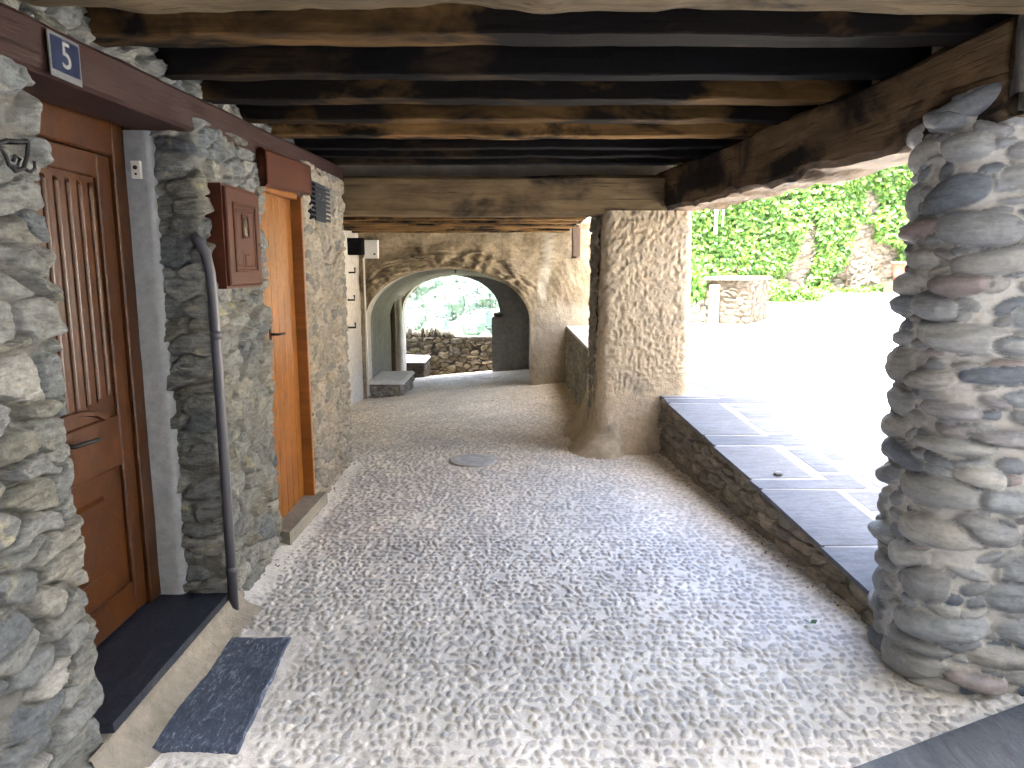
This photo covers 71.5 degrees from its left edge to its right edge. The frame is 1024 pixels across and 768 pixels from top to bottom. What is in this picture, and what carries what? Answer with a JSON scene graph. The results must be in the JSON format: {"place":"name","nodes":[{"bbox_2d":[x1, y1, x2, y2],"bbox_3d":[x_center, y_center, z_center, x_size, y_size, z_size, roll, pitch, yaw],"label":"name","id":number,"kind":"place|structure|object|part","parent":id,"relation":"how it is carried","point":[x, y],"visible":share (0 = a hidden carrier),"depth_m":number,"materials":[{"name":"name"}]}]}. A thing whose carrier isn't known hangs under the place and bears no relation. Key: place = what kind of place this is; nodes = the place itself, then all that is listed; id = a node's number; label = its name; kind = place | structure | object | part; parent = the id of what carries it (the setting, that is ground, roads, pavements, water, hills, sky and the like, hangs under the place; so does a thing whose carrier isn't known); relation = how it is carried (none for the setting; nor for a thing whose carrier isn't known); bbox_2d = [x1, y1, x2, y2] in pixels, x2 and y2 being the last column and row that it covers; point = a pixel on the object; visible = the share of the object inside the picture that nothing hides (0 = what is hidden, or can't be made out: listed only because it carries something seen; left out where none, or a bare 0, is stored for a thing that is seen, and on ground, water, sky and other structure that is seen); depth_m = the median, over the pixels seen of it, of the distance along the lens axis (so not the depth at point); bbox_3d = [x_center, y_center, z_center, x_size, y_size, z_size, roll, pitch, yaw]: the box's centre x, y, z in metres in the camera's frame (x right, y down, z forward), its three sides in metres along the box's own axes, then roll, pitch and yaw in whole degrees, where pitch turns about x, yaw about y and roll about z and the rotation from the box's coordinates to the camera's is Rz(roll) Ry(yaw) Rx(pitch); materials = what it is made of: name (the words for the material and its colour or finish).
{"place":"outdoors","nodes":[
{"label":"outdoors","id":0,"kind":"place"},
{"bbox_2d":[145,369,1023,767],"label":"floor","id":1,"kind":"structure","parent":0,"point":[443,621],"depth_m":3.34,"materials":[{"name":"grey stone"}]},
{"bbox_2d":[89,590,260,767],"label":"step plinth","id":2,"kind":"structure","parent":1,"relation":"on","point":[130,741],"depth_m":2.71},
{"bbox_2d":[93,593,227,733],"bbox_3d":[-1.556,1.095,2.885,0.408,0.035,1.030,0,9,0],"label":"door step","id":3,"kind":"object","parent":2,"relation":"on","point":[142,649],"depth_m":2.90,"materials":[{"name":"stone"}]},
{"bbox_2d":[152,637,291,754],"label":"slate slab","id":4,"kind":"structure","parent":1,"relation":"on","point":[218,709],"depth_m":2.73,"materials":[{"name":"grey stone"}]},
{"bbox_2d":[279,491,327,544],"bbox_3d":[-1.435,0.884,4.659,0.250,0.120,0.800,0,9,0],"label":"threshold","id":5,"kind":"object","parent":1,"relation":"on","point":[300,515],"visible":0.43,"depth_m":4.59,"materials":[{"name":"beige stone"}]},
{"bbox_2d":[368,371,414,397],"bbox_3d":[-2.012,0.055,11.849,0.643,0.399,1.320,0,9,0],"label":"stone bench","id":6,"kind":"object","parent":1,"relation":"on","point":[382,384],"visible":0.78,"depth_m":11.25,"materials":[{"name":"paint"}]},
{"bbox_2d":[406,355,430,377],"bbox_3d":[-2.157,-0.366,15.442,0.697,0.434,1.113,0,9,0],"label":"stone bench","id":7,"kind":"object","parent":1,"relation":"on","point":[419,365],"visible":0.56,"depth_m":14.94,"materials":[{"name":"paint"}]},
{"bbox_2d":[450,454,494,467],"bbox_3d":[-0.345,0.673,6.204,0.402,0.042,0.402,0,9,0],"label":"manhole cover","id":8,"kind":"object","parent":1,"relation":"on","point":[472,460],"visible":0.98,"depth_m":6.16,"materials":[{"name":"grey metal"}]},
{"bbox_2d":[358,222,591,398],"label":"arch wall","id":9,"kind":"structure","parent":1,"relation":"on","point":[545,276],"depth_m":10.82,"materials":[{"name":"paint"}]},
{"bbox_2d":[363,258,369,395],"bbox_3d":[-2.228,-0.855,10.862,0.040,2.110,0.028,0,9,0],"label":"white pipe","id":10,"kind":"object","parent":9,"relation":"attached to","point":[366,326],"visible":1,"depth_m":10.85,"materials":[{"name":"plastic"}]},
{"bbox_2d":[364,240,378,258],"bbox_3d":[-2.124,-2.033,10.732,0.217,0.274,0.104,0,9,0],"label":"junction box","id":11,"kind":"object","parent":9,"relation":"attached to","point":[371,249],"visible":0.88,"depth_m":10.69,"materials":[{"name":"white plastic"}]},
{"bbox_2d":[571,225,580,257],"bbox_3d":[0.948,-2.099,10.504,0.142,0.480,0.109,0,9,0],"label":"beam stub","id":12,"kind":"object","parent":9,"relation":"attached to","point":[576,241],"visible":0.89,"depth_m":10.46,"materials":[{"name":"brown wood"}]},
{"bbox_2d":[248,455,864,622],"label":"leaf litter","id":13,"kind":"object","parent":1,"relation":"on","point":[676,479],"visible":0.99,"depth_m":4.27,"materials":[{"name":"plant"}]},
{"bbox_2d":[565,326,588,405],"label":"parapet","id":14,"kind":"structure","parent":1,"relation":"on","point":[576,340],"depth_m":9.35,"materials":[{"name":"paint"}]},
{"bbox_2d":[586,216,600,419],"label":"rubble return wall","id":15,"kind":"structure","parent":1,"relation":"on","point":[595,235],"depth_m":6.57,"materials":[{"name":"grey stone"}]},
{"bbox_2d":[563,376,624,459],"bbox_3d":[0.729,-0.032,6.888,0.583,1.418,1.595,0,9,0],"label":"buttress foot","id":16,"kind":"object","parent":1,"relation":"on","point":[590,437],"visible":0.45,"depth_m":6.42},
{"bbox_2d":[587,210,691,454],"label":"plastered pier","id":17,"kind":"structure","parent":1,"relation":"on","point":[641,356],"depth_m":6.25,"materials":[{"name":"beige paint"}]},
{"bbox_2d":[341,175,676,217],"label":"cross beam","id":18,"kind":"structure","parent":17,"relation":"on","point":[494,196],"depth_m":6.11,"materials":[{"name":"brown wood"}]},
{"bbox_2d":[657,398,873,626],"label":"retaining wall","id":19,"kind":"structure","parent":1,"relation":"on","point":[695,456],"depth_m":4.61,"materials":[{"name":"stone"}]},
{"bbox_2d":[804,619,816,623],"bbox_3d":[1.403,1.115,3.332,0.062,0.010,0.041,2,9,9],"label":"fallen leaf","id":20,"kind":"object","parent":1,"relation":"on","point":[813,621],"visible":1,"depth_m":3.34,"materials":[{"name":"green plant"}]},
{"bbox_2d":[854,703,1023,767],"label":"slate slab","id":21,"kind":"structure","parent":1,"relation":"on","point":[996,740],"depth_m":2.43,"materials":[{"name":"grey stone"}]},
{"bbox_2d":[867,82,1023,695],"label":"river stone pillar","id":22,"kind":"structure","parent":1,"relation":"on","point":[946,593],"depth_m":2.69,"materials":[{"name":"grey stone"}]},
{"bbox_2d":[657,14,1023,211],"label":"side beam","id":23,"kind":"structure","parent":22,"relation":"on","point":[856,135],"depth_m":3.36,"materials":[{"name":"brown wood"}]},
{"bbox_2d":[325,157,694,165],"bbox_3d":[-0.050,-1.811,5.593,3.700,0.183,0.117,0,9,0],"label":"ceiling joist","id":24,"kind":"object","parent":23,"relation":"on","point":[646,161],"visible":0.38,"depth_m":5.55,"materials":[{"name":"brown wood"}]},
{"bbox_2d":[308,149,718,158],"bbox_3d":[-0.050,-1.750,5.220,3.700,0.180,0.117,0,9,0],"label":"ceiling joist","id":25,"kind":"object","parent":23,"relation":"on","point":[547,153],"visible":0.31,"depth_m":5.18,"materials":[{"name":"brown wood"}]},
{"bbox_2d":[293,138,741,150],"bbox_3d":[-0.050,-1.689,4.842,3.700,0.181,0.120,0,9,0],"label":"ceiling joist","id":26,"kind":"object","parent":23,"relation":"on","point":[469,144],"visible":0.37,"depth_m":4.80,"materials":[{"name":"brown wood"}]},
{"bbox_2d":[268,123,767,139],"bbox_3d":[-0.050,-1.616,4.408,3.700,0.181,0.139,0,9,0],"label":"ceiling joist","id":27,"kind":"object","parent":23,"relation":"on","point":[504,131],"visible":0.31,"depth_m":4.36,"materials":[{"name":"brown wood"}]},
{"bbox_2d":[236,104,817,124],"bbox_3d":[-0.050,-1.541,3.940,3.700,0.180,0.128,0,9,0],"label":"ceiling joist","id":28,"kind":"object","parent":23,"relation":"on","point":[476,113],"visible":0.41,"depth_m":3.89,"materials":[{"name":"brown wood"}]},
{"bbox_2d":[200,80,871,105],"bbox_3d":[-0.050,-1.472,3.491,3.700,0.182,0.136,0,9,0],"label":"ceiling joist","id":29,"kind":"object","parent":23,"relation":"on","point":[524,92],"visible":0.45,"depth_m":3.44,"materials":[{"name":"brown wood"}]},
{"bbox_2d":[154,45,931,81],"bbox_3d":[-0.050,-1.403,3.050,3.700,0.184,0.111,0,9,0],"label":"ceiling joist","id":30,"kind":"object","parent":23,"relation":"on","point":[500,62],"visible":0.49,"depth_m":3.01,"materials":[{"name":"brown wood"}]},
{"bbox_2d":[84,3,1016,47],"bbox_3d":[-0.050,-1.325,2.563,3.700,0.184,0.159,0,9,0],"label":"ceiling joist","id":31,"kind":"object","parent":23,"relation":"on","point":[448,24],"visible":0.74,"depth_m":2.50,"materials":[{"name":"brown wood"}]},
{"bbox_2d":[337,47,942,176],"bbox_3d":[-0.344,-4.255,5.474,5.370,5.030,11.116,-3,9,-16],"label":"joist","id":32,"kind":"object","parent":23,"relation":"on","point":[450,170],"visible":0.02,"depth_m":6.38,"materials":[{"name":"brown wood"}]},
{"bbox_2d":[1009,14,1023,110],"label":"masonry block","id":33,"kind":"structure","parent":22,"relation":"on","point":[1017,84],"depth_m":2.31,"materials":[{"name":"grey stone"}]},
{"bbox_2d":[18,0,1023,14],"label":"front beam","id":34,"kind":"structure","parent":33,"relation":"on","point":[921,7],"depth_m":2.21,"materials":[{"name":"brown wood"}]},
{"bbox_2d":[660,301,904,594],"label":"plaza paving","id":35,"kind":"structure","parent":0,"point":[760,403],"depth_m":5.92,"materials":[{"name":"stone"}]},
{"bbox_2d":[689,299,704,322],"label":"rubble wall","id":36,"kind":"structure","parent":35,"relation":"on","point":[697,312],"depth_m":13.25,"materials":[{"name":"stone"}]},
{"bbox_2d":[690,228,719,306],"bbox_3d":[3.084,-2.202,13.550,1.512,1.538,1.622,0,9,0],"label":"shrub","id":37,"kind":"object","parent":35,"relation":"on","point":[698,288],"visible":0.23,"depth_m":13.31,"materials":[{"name":"green plant"}]},
{"bbox_2d":[704,276,771,324],"bbox_3d":[4.329,-1.602,13.621,0.959,0.910,1.841,5,10,27],"label":"stone meter housing","id":38,"kind":"object","parent":35,"relation":"on","point":[742,300],"visible":0.97,"depth_m":13.01,"materials":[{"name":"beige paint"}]},
{"bbox_2d":[773,471,782,475],"bbox_3d":[1.727,0.580,4.613,0.061,0.029,0.040,0,9,0],"label":"loose pebble","id":39,"kind":"object","parent":35,"relation":"on","point":[778,473],"visible":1,"depth_m":4.60,"materials":[{"name":"stone"}]},
{"bbox_2d":[768,277,794,301],"bbox_3d":[7.096,-2.497,19.155,1.091,0.753,0.831,5,10,26],"label":"shrub","id":40,"kind":"object","parent":35,"relation":"on","point":[777,294],"visible":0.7,"depth_m":18.97,"materials":[{"name":"green plant"}]},
{"bbox_2d":[692,184,905,290],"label":"garden wall","id":41,"kind":"structure","parent":35,"relation":"on","point":[884,255],"depth_m":19.71,"materials":[{"name":"stone"}]},
{"bbox_2d":[714,210,723,233],"bbox_3d":[5.547,-4.526,19.056,0.269,0.994,0.087,-3,10,-20],"label":"zinc downpipe","id":42,"kind":"object","parent":41,"relation":"attached to","point":[715,220],"visible":0.57,"depth_m":19.04,"materials":[{"name":"white metal"}]},
{"bbox_2d":[674,164,913,294],"bbox_3d":[6.009,-4.633,19.266,11.128,5.070,0.790,0,9,0],"label":"climbing creeper","id":43,"kind":"object","parent":41,"relation":"attached to","point":[835,212],"visible":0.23,"depth_m":19.33,"materials":[{"name":"green plant"}]},
{"bbox_2d":[784,283,822,302],"bbox_3d":[7.761,-2.407,19.138,1.252,0.598,0.764,0,9,0],"label":"shrub","id":44,"kind":"object","parent":35,"relation":"on","point":[800,294],"visible":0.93,"depth_m":18.96,"materials":[{"name":"green plant"}]},
{"bbox_2d":[809,281,843,301],"bbox_3d":[8.491,-2.470,19.393,1.262,0.644,0.760,0,9,0],"label":"shrub","id":45,"kind":"object","parent":35,"relation":"on","point":[823,288],"visible":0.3,"depth_m":19.20,"materials":[{"name":"green plant"}]},
{"bbox_2d":[841,286,868,292],"bbox_3d":[9.244,-2.409,19.354,0.979,0.528,1.007,9,13,44],"label":"shrub","id":46,"kind":"object","parent":35,"relation":"on","point":[856,289],"visible":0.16,"depth_m":19.28,"materials":[{"name":"green plant"}]},
{"bbox_2d":[822,293,899,305],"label":"concrete kerb","id":47,"kind":"structure","parent":35,"relation":"on","point":[873,299],"depth_m":17.84,"materials":[{"name":"white concrete"}]},
{"bbox_2d":[866,283,882,292],"bbox_3d":[10.071,-2.438,19.326,1.352,0.606,0.796,0,9,0],"label":"shrub","id":48,"kind":"object","parent":35,"relation":"on","point":[874,289],"visible":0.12,"depth_m":19.29,"materials":[{"name":"green plant"}]},
{"bbox_2d":[881,282,894,292],"bbox_3d":[10.360,-2.465,19.050,0.750,0.536,0.400,0,9,0],"label":"pot stand","id":49,"kind":"object","parent":35,"relation":"on","point":[887,287],"visible":0.23,"depth_m":18.91,"materials":[{"name":"beige stone"}]},
{"bbox_2d":[891,262,906,280],"bbox_3d":[10.335,-2.992,18.965,0.440,0.532,0.440,0,9,0],"label":"flower pot","id":50,"kind":"object","parent":49,"relation":"on","point":[898,268],"visible":0.62,"depth_m":18.83,"materials":[{"name":"ceramic"}]},
{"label":"ceiling","id":51,"kind":"structure","parent":0,"visible":0},
{"bbox_2d":[343,216,403,217],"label":"ceiling joist","id":52,"kind":"object","parent":51,"relation":"attached to","point":[366,216],"visible":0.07,"depth_m":7.28,"materials":[{"name":"brown wood"}]},
{"bbox_2d":[343,228,569,230],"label":"ceiling joist","id":53,"kind":"object","parent":51,"relation":"attached to","point":[532,229],"visible":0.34,"depth_m":9.82,"materials":[{"name":"brown wood"}]},
{"bbox_2d":[343,226,572,228],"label":"ceiling joist","id":54,"kind":"object","parent":51,"relation":"attached to","point":[434,227],"visible":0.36,"depth_m":9.31,"materials":[{"name":"brown wood"}]},
{"bbox_2d":[352,230,566,232],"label":"ceiling joist","id":55,"kind":"object","parent":51,"relation":"attached to","point":[524,231],"visible":0.27,"depth_m":10.34,"materials":[{"name":"brown wood"}]},
{"bbox_2d":[343,223,576,225],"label":"ceiling joist","id":56,"kind":"object","parent":51,"relation":"attached to","point":[416,224],"visible":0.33,"depth_m":8.79,"materials":[{"name":"brown wood"}]},
{"bbox_2d":[342,220,580,223],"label":"ceiling joist","id":57,"kind":"object","parent":51,"relation":"attached to","point":[480,221],"visible":0.32,"depth_m":8.28,"materials":[{"name":"brown wood"}]},
{"bbox_2d":[343,217,584,220],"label":"ceiling joist","id":58,"kind":"object","parent":51,"relation":"attached to","point":[456,218],"visible":0.29,"depth_m":7.77,"materials":[{"name":"brown wood"}]},
{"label":"ground","id":59,"kind":"structure","parent":0,"visible":0},
{"bbox_2d":[0,0,353,767],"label":"stone house","id":60,"kind":"structure","parent":59,"relation":"on","point":[50,694],"depth_m":3.11,"materials":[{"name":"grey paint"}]},
{"bbox_2d":[0,138,36,173],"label":"iron scroll bracket","id":61,"kind":"object","parent":60,"relation":"attached to","point":[16,168],"visible":1,"depth_m":1.89,"materials":[{"name":"black metal"}]},
{"bbox_2d":[33,99,160,646],"bbox_3d":[-1.678,0.006,2.680,0.145,2.180,1.090,0,9,0],"label":"wooden door","id":62,"kind":"structure","parent":60,"relation":"attached to","point":[82,184],"depth_m":2.93,"materials":[{"name":"brown wood"}]},
{"bbox_2d":[33,136,146,646],"bbox_3d":[-1.711,0.098,2.692,0.058,1.985,0.885,0,9,0],"label":"door leaf","id":63,"kind":"structure","parent":62,"relation":"in","point":[76,193],"depth_m":2.89,"materials":[{"name":"brown wood"}]},
{"bbox_2d":[130,161,142,178],"bbox_3d":[-1.614,-0.921,3.056,0.038,0.073,0.026,0,9,0],"label":"doorbell","id":64,"kind":"object","parent":60,"relation":"attached to","point":[136,169],"visible":1,"depth_m":3.05,"materials":[{"name":"white plastic"}]},
{"bbox_2d":[0,3,343,181],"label":"lintel beam","id":65,"kind":"structure","parent":60,"relation":"attached to","point":[115,90],"depth_m":2.57,"materials":[{"name":"brown wood"}]},
{"bbox_2d":[46,28,82,87],"bbox_3d":[-1.358,-0.988,2.163,0.008,0.127,0.154,0,9,0],"label":"house number","id":66,"kind":"object","parent":65,"relation":"attached to","point":[64,58],"visible":1,"depth_m":2.15,"materials":[{"name":"blue metal"}]},
{"bbox_2d":[189,232,238,609],"bbox_3d":[-1.363,0.238,3.270,0.110,1.835,0.053,-3,9,-15],"label":"cable conduit","id":67,"kind":"object","parent":60,"relation":"attached to","point":[202,248],"visible":0.91,"depth_m":3.25,"materials":[{"name":"grey metal"}]},
{"bbox_2d":[205,182,262,288],"bbox_3d":[-1.345,-0.701,3.422,0.150,0.470,0.440,0,9,0],"label":"meter cabinet","id":68,"kind":"object","parent":60,"relation":"attached to","point":[234,237],"visible":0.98,"depth_m":3.29,"materials":[{"name":"red paint"}]},
{"bbox_3d":[-1.287,-0.701,3.422,0.026,0.446,0.416,0,9,0],"label":"cabinet door","id":69,"kind":"part","parent":68,"relation":"part of","materials":[{"name":"red paint"}]},
{"bbox_2d":[241,214,249,238],"bbox_3d":[-1.280,-0.755,3.414,0.015,0.114,0.084,0,9,0],"label":"window frame","id":70,"kind":"structure","parent":68,"relation":"in","point":[242,215],"depth_m":3.38,"materials":[{"name":"red paint"}]},
{"bbox_2d":[244,217,248,236],"bbox_3d":[-1.280,-0.755,3.413,0.004,0.090,0.060,0,9,0],"label":"window","id":71,"kind":"structure","parent":68,"relation":"in","point":[245,218],"depth_m":3.42,"materials":[{"name":"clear glass"}]},
{"bbox_2d":[256,147,311,195],"bbox_3d":[-1.351,-1.258,4.270,0.052,0.204,0.891,0,11,0],"label":"fascia board","id":72,"kind":"object","parent":60,"relation":"attached to","point":[278,171],"visible":1,"depth_m":4.11,"materials":[{"name":"red paint"}]},
{"bbox_2d":[260,187,315,518],"bbox_3d":[-1.425,-0.159,4.466,0.100,2.080,0.730,0,9,0],"label":"plank door","id":73,"kind":"structure","parent":60,"relation":"attached to","point":[285,291],"depth_m":4.62,"materials":[{"name":"brown wood"}]},
{"bbox_2d":[260,192,303,518],"bbox_3d":[-1.460,-0.156,4.449,0.030,2.000,0.693,0,9,0],"label":"door leaf","id":74,"kind":"structure","parent":73,"relation":"in","point":[279,295],"depth_m":4.52,"materials":[{"name":"brown wood"}]},
{"bbox_2d":[308,180,330,222],"bbox_3d":[-1.357,-1.276,4.991,0.065,0.260,0.400,0,9,0],"label":"vent grille","id":75,"kind":"object","parent":60,"relation":"attached to","point":[319,211],"visible":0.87,"depth_m":4.95,"materials":[{"name":"metal"}]},
{"bbox_2d":[343,231,362,404],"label":"recess wall","id":76,"kind":"structure","parent":59,"relation":"on","point":[354,352],"depth_m":10.51,"materials":[{"name":"paint"}]},
{"bbox_2d":[347,238,364,254],"bbox_3d":[-2.365,-1.966,10.172,0.470,0.248,0.226,0,9,0],"label":"beam stub","id":77,"kind":"object","parent":76,"relation":"attached to","point":[355,246],"visible":0.49,"depth_m":10.06,"materials":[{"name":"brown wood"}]},
{"bbox_2d":[406,326,491,375],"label":"end wall","id":78,"kind":"structure","parent":59,"relation":"on","point":[449,352],"depth_m":16.06,"materials":[{"name":"stone"}]},
{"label":"hills","id":79,"kind":"structure","parent":0,"visible":0},
{"bbox_2d":[405,276,499,335],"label":"forest","id":80,"kind":"object","parent":79,"relation":"on","point":[460,306],"visible":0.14,"depth_m":127.52,"materials":[{"name":"green plant"}]},
{"bbox_3d":[-1.650,-2.680,12.610,6.700,6.400,3.650,0,9,0],"label":"gate house","id":81,"kind":"object","parent":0,"visible":0},
{"bbox_2d":[371,269,529,377],"bbox_3d":[-0.500,-1.230,13.040,7.000,3.200,3.300,0,9,0],"label":"vaulted gateway","id":82,"kind":"object","parent":81,"relation":"attached to","point":[511,339],"visible":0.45,"depth_m":14.17,"materials":[{"name":"paint"}]},
{"bbox_2d":[390,301,396,370],"bbox_3d":[-2.324,-0.780,13.647,0.214,1.720,0.153,1,9,0],"label":"wooden post","id":83,"kind":"object","parent":82,"relation":"on","point":[393,337],"visible":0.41,"depth_m":13.57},
{"bbox_2d":[396,297,402,370],"bbox_3d":[-2.233,-0.892,13.934,0.172,1.850,0.214,0,9,0],"label":"plastered post","id":84,"kind":"object","parent":82,"relation":"attached to","point":[399,335],"visible":0.47,"depth_m":13.86,"materials":[{"name":"paint"}]},
{"bbox_2d":[494,312,502,316],"bbox_3d":[-0.269,-1.390,14.286,0.198,0.101,0.240,0,9,0],"label":"impost stone","id":85,"kind":"object","parent":82,"relation":"on","point":[497,314],"visible":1,"depth_m":14.19,"materials":[{"name":"grey stone"}]}
]}

